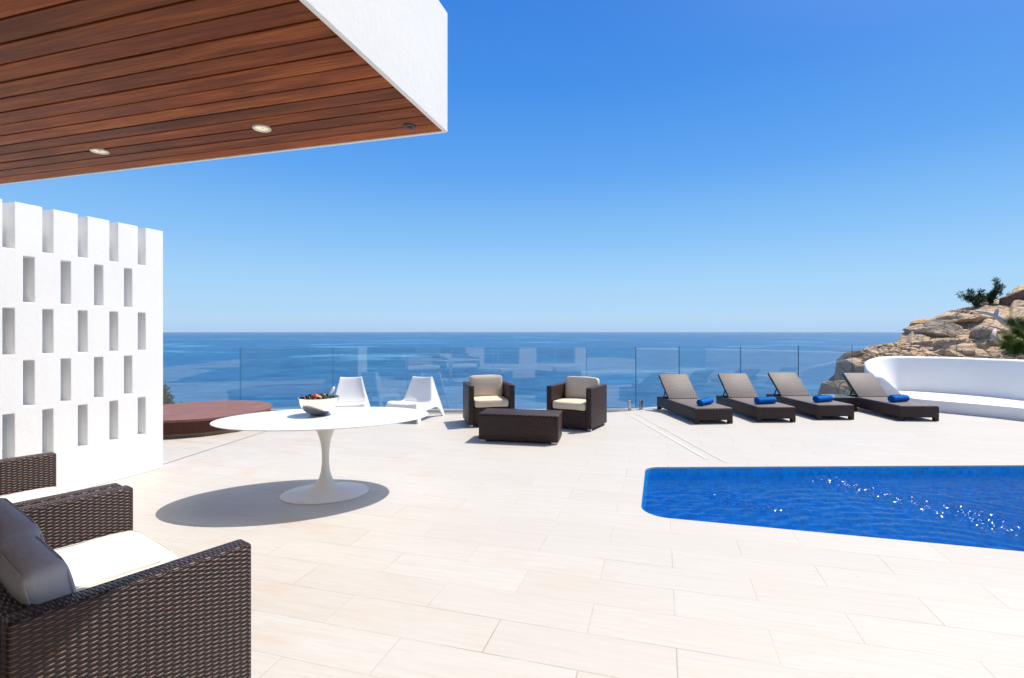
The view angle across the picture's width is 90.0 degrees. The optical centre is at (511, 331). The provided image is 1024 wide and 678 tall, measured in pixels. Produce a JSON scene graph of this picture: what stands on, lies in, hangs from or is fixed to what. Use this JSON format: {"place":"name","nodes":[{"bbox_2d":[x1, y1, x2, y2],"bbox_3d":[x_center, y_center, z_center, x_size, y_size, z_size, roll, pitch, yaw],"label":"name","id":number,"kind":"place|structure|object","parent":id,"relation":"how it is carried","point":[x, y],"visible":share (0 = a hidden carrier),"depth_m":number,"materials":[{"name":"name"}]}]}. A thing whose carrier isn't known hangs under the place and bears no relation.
{"place":"outdoors","nodes":[
{"label":"outdoors","id":0,"kind":"place"},
{"bbox_2d":[0,0,1023,331],"label":"sky","id":1,"kind":"structure","parent":0,"point":[598,165],"materials":[{"name":"blue"}]},
{"bbox_2d":[163,332,902,408],"bbox_3d":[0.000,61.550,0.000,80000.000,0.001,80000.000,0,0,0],"label":"sea","id":2,"kind":"structure","parent":0,"point":[281,369],"depth_m":1074.75,"materials":[{"name":"liquid"}]},
{"bbox_2d":[90,407,1023,677],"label":"terrace","id":3,"kind":"structure","parent":0,"point":[448,545],"depth_m":3.48,"materials":[{"name":"tile"}]},
{"bbox_2d":[0,452,121,506],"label":"wicker sofa","id":4,"kind":"object","parent":3,"relation":"on","point":[27,480],"visible":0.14,"depth_m":3.57,"materials":[{"name":"brown wicker"}]},
{"bbox_2d":[0,199,162,491],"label":"screen wall","id":5,"kind":"structure","parent":3,"relation":"on","point":[81,347],"depth_m":5.01,"materials":[{"name":"white paint"}]},
{"bbox_2d":[0,485,250,677],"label":"wicker armchair","id":6,"kind":"object","parent":3,"relation":"on","point":[93,585],"visible":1,"depth_m":1.92,"materials":[{"name":"brown wicker"}]},
{"bbox_2d":[163,400,272,438],"bbox_3d":[-5.120,1.412,8.400,2.160,0.264,2.154,0,0,-8],"label":"hot tub","id":7,"kind":"object","parent":3,"relation":"on","point":[189,419],"visible":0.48,"depth_m":7.87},
{"bbox_2d":[0,0,446,184],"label":"house","id":8,"kind":"structure","parent":3,"relation":"on","point":[88,87],"depth_m":2.20,"materials":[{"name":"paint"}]},
{"bbox_2d":[210,407,427,504],"bbox_3d":[-1.785,1.185,4.900,1.950,0.730,1.264,0,0,-14],"label":"tulip table","id":9,"kind":"object","parent":3,"relation":"on","point":[325,488],"visible":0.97,"depth_m":4.81,"materials":[{"name":"white paint"}]},
{"bbox_2d":[298,395,338,415],"bbox_3d":[-1.895,0.732,5.020,0.384,0.176,0.384,0,0,0],"label":"fruit bowl","id":10,"kind":"object","parent":9,"relation":"on","point":[316,407],"visible":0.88,"depth_m":4.88,"materials":[{"name":"ceramic"}]},
{"bbox_2d":[328,387,334,397],"bbox_3d":[-1.769,0.612,4.990,0.085,0.144,0.029,0,0,0],"label":"serving spoon","id":11,"kind":"object","parent":10,"relation":"in","point":[331,392],"visible":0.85,"depth_m":4.98,"materials":[{"name":"white ceramic"}]},
{"bbox_2d":[335,377,369,406],"bbox_3d":[-2.873,1.191,9.032,0.730,0.718,0.975,0,0,-12],"label":"plastic chair","id":12,"kind":"object","parent":3,"relation":"on","point":[351,391],"visible":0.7,"depth_m":9.22,"materials":[{"name":"white plastic"}]},
{"bbox_2d":[386,376,444,423],"bbox_3d":[-1.746,1.191,9.112,0.730,0.718,0.975,0,0,19],"label":"plastic chair","id":13,"kind":"object","parent":3,"relation":"on","point":[422,393],"visible":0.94,"depth_m":9.27,"materials":[{"name":"white plastic"}]},
{"bbox_2d":[270,408,627,411],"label":"kerb","id":14,"kind":"structure","parent":3,"relation":"on","point":[461,410],"depth_m":9.79,"materials":[{"name":"stone"}]},
{"bbox_2d":[463,375,514,426],"bbox_3d":[-0.404,1.153,8.665,0.765,0.793,0.730,0,0,-13],"label":"wicker armchair","id":15,"kind":"object","parent":3,"relation":"on","point":[481,393],"visible":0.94,"depth_m":8.48,"materials":[{"name":"brown wicker"}]},
{"bbox_2d":[478,408,561,444],"bbox_3d":[0.130,1.352,7.330,1.132,0.396,0.522,0,0,12],"label":"wicker coffee table","id":16,"kind":"object","parent":3,"relation":"on","point":[532,425],"visible":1,"depth_m":7.10,"materials":[{"name":"wicker"}]},
{"bbox_2d":[272,345,849,409],"bbox_3d":[-3.542,0.932,10.170,22.871,1.235,1.342,0,0,-5],"label":"glass balustrade","id":17,"kind":"object","parent":3,"relation":"on","point":[641,403],"visible":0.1,"depth_m":10.05,"materials":[{"name":"clear"}]},
{"bbox_2d":[547,376,606,430],"bbox_3d":[1.062,1.153,8.366,0.765,0.793,0.730,0,0,30],"label":"wicker armchair","id":18,"kind":"object","parent":3,"relation":"on","point":[579,402],"visible":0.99,"depth_m":8.18,"materials":[{"name":"brown wicker"}]},
{"bbox_2d":[624,412,707,458],"bbox_3d":[2.260,1.546,7.975,0.045,0.001,3.556,0,0,-3],"label":"pale paving strip","id":19,"kind":"object","parent":3,"relation":"on","point":[697,453],"visible":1,"depth_m":7.38,"materials":[{"name":"stone"}]},
{"bbox_2d":[634,412,724,461],"bbox_3d":[2.420,1.546,7.900,0.022,0.001,3.705,0,0,-3],"label":"pale paving strip","id":20,"kind":"object","parent":3,"relation":"on","point":[682,438],"visible":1,"depth_m":7.31,"materials":[{"name":"stone"}]},
{"bbox_2d":[657,374,732,423],"bbox_3d":[3.298,1.204,9.410,0.655,0.693,1.719,0,0,-6],"label":"sun lounger","id":21,"kind":"object","parent":3,"relation":"on","point":[680,397],"visible":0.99,"depth_m":9.50,"materials":[{"name":"brown wicker"}]},
{"bbox_2d":[696,397,713,405],"bbox_3d":[3.378,1.230,8.952,0.445,0.110,0.112,0,0,-44],"label":"towel","id":22,"kind":"object","parent":21,"relation":"on","point":[703,401],"visible":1,"depth_m":8.87,"materials":[{"name":"blue fabric"}]},
{"bbox_2d":[716,373,795,421],"bbox_3d":[4.490,1.204,9.569,0.655,0.693,1.719,0,0,-1],"label":"sun lounger","id":23,"kind":"object","parent":3,"relation":"on","point":[740,392],"visible":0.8,"depth_m":9.64,"materials":[{"name":"brown wicker"}]},
{"bbox_2d":[754,396,776,403],"bbox_3d":[4.488,1.223,9.073,0.392,0.122,0.125,0,0,-17],"label":"towel","id":24,"kind":"object","parent":23,"relation":"on","point":[764,400],"visible":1,"depth_m":9.03,"materials":[{"name":"blue fabric"}]},
{"bbox_2d":[766,372,853,419],"bbox_3d":[5.640,1.204,9.814,0.655,0.693,1.718,0,0,-2],"label":"sun lounger","id":25,"kind":"object","parent":3,"relation":"on","point":[791,389],"visible":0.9,"depth_m":9.78,"materials":[{"name":"brown wicker"}]},
{"bbox_2d":[812,395,833,401],"bbox_3d":[5.658,1.225,9.313,0.414,0.119,0.122,0,0,-24],"label":"towel","id":26,"kind":"object","parent":25,"relation":"on","point":[821,398],"visible":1,"depth_m":9.26,"materials":[{"name":"blue fabric"}]},
{"bbox_2d":[641,467,1023,551],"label":"swimming pool","id":27,"kind":"structure","parent":3,"relation":"in","point":[801,499],"depth_m":5.88,"materials":[{"name":"liquid"}]},
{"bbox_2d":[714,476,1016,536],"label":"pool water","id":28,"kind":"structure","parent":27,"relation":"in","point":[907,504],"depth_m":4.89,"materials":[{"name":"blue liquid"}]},
{"bbox_2d":[818,380,849,394],"bbox_3d":[7.698,1.468,12.168,0.401,0.624,0.704,0,0,-37],"label":"boulder","id":29,"kind":"object","parent":3,"relation":"on","point":[836,387],"visible":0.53,"depth_m":12.07,"materials":[{"name":"grey stone"}]},
{"bbox_2d":[819,394,856,411],"bbox_3d":[6.440,1.415,10.130,0.450,0.271,0.520,0,0,2],"label":"side table","id":30,"kind":"object","parent":3,"relation":"on","point":[845,399],"visible":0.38,"depth_m":9.87,"materials":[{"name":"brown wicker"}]},
{"bbox_2d":[842,373,938,420],"bbox_3d":[7.067,1.204,9.688,0.655,0.693,1.719,0,0,3],"label":"sun lounger","id":31,"kind":"object","parent":3,"relation":"on","point":[868,390],"visible":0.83,"depth_m":9.59,"materials":[{"name":"brown wicker"}]},
{"bbox_2d":[887,394,909,401],"bbox_3d":[7.048,1.221,9.333,0.434,0.126,0.129,0,0,-22],"label":"towel","id":32,"kind":"object","parent":31,"relation":"on","point":[897,398],"visible":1,"depth_m":9.28,"materials":[{"name":"blue fabric"}]},
{"bbox_2d":[864,356,1023,420],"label":"curved bench","id":33,"kind":"object","parent":3,"relation":"on","point":[988,387],"visible":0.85,"depth_m":10.69,"materials":[{"name":"white paint"}]},
{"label":"hillside","id":34,"kind":"structure","parent":0,"visible":0},
{"bbox_2d":[163,383,175,404],"bbox_3d":[-7.060,1.350,10.402,0.409,0.641,0.428,0,0,-35],"label":"shrub","id":35,"kind":"object","parent":34,"relation":"on","point":[167,399],"visible":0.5,"depth_m":10.37,"materials":[{"name":"green plant"}]},
{"bbox_2d":[828,285,1023,381],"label":"rocky hill","id":36,"kind":"structure","parent":34,"relation":"on","point":[984,346],"depth_m":12.75,"materials":[{"name":"beige stone"}]},
{"bbox_2d":[838,357,865,393],"bbox_3d":[8.337,1.240,12.321,0.738,1.205,0.902,12,2,-17],"label":"boulder","id":37,"kind":"object","parent":36,"relation":"on","point":[851,365],"visible":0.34,"depth_m":12.29,"materials":[{"name":"grey stone"}]},
{"bbox_2d":[902,324,932,333],"bbox_3d":[10.768,0.133,13.302,0.835,0.672,0.800,0,0,9],"label":"boulder","id":38,"kind":"object","parent":36,"relation":"on","point":[918,328],"visible":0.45,"depth_m":13.21,"materials":[{"name":"beige stone"}]},
{"bbox_2d":[862,342,976,360],"bbox_3d":[9.804,0.497,12.345,2.992,0.456,1.486,0,0,10],"label":"rubble","id":39,"kind":"object","parent":36,"relation":"on","point":[898,349],"visible":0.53,"depth_m":12.35,"materials":[{"name":"beige stone"}]},
{"bbox_2d":[932,349,958,356],"bbox_3d":[10.230,0.542,12.057,0.569,0.195,0.472,13,-6,-28],"label":"boulder","id":40,"kind":"object","parent":39,"relation":"on","point":[946,352],"visible":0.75,"depth_m":11.90,"materials":[{"name":"beige stone"}]},
{"bbox_2d":[957,348,974,354],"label":"boulder","id":41,"kind":"object","parent":39,"relation":"on","point":[969,351],"visible":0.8,"depth_m":11.83,"materials":[{"name":"beige stone"}]},
{"bbox_2d":[922,320,964,337],"bbox_3d":[11.123,0.103,13.065,1.412,0.655,0.749,24,-2,-5],"label":"boulder","id":42,"kind":"object","parent":36,"relation":"on","point":[943,329],"visible":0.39,"depth_m":12.88,"materials":[{"name":"grey stone"}]},
{"bbox_2d":[930,313,987,323],"bbox_3d":[12.109,-0.259,13.780,1.634,0.393,1.059,1,-9,-6],"label":"boulder","id":43,"kind":"object","parent":36,"relation":"on","point":[957,318],"visible":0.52,"depth_m":13.42,"materials":[{"name":"beige stone"}]},
{"bbox_2d":[955,288,988,306],"bbox_3d":[13.454,-0.980,14.888,1.060,0.625,0.546,0,0,-10],"label":"shrub","id":44,"kind":"object","parent":36,"relation":"on","point":[977,299],"visible":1,"depth_m":14.85,"materials":[{"name":"green plant"}]},
{"bbox_2d":[969,325,999,339],"bbox_3d":[11.431,0.271,12.386,0.542,0.836,0.652,0,0,-23],"label":"boulder","id":45,"kind":"object","parent":36,"relation":"on","point":[979,332],"visible":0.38,"depth_m":12.26,"materials":[{"name":"grey stone"}]},
{"bbox_2d":[984,277,1005,304],"bbox_3d":[14.207,-1.204,15.079,0.665,0.919,0.409,0,0,0],"label":"shrub","id":46,"kind":"object","parent":36,"relation":"on","point":[996,290],"visible":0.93,"depth_m":15.04,"materials":[{"name":"green plant"}]},
{"bbox_2d":[975,308,1015,342],"bbox_3d":[11.328,-0.128,12.021,0.872,0.818,0.980,0,0,0],"label":"dead trunk","id":47,"kind":"object","parent":36,"relation":"on","point":[996,315],"visible":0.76,"depth_m":11.91,"materials":[{"name":"grey wood"}]},
{"bbox_2d":[973,354,1023,358],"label":"stone wall","id":48,"kind":"structure","parent":36,"relation":"on","point":[996,356],"depth_m":10.95,"materials":[{"name":"beige stone"}]},
{"bbox_2d":[991,313,1023,356],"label":"pine tree","id":49,"kind":"object","parent":36,"relation":"on","point":[1011,343],"visible":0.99,"depth_m":10.97,"materials":[{"name":"green plant"}]},
{"bbox_2d":[999,289,1023,305],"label":"boulder","id":50,"kind":"object","parent":36,"relation":"on","point":[1008,299],"visible":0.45,"depth_m":14.48,"materials":[{"name":"stone"}]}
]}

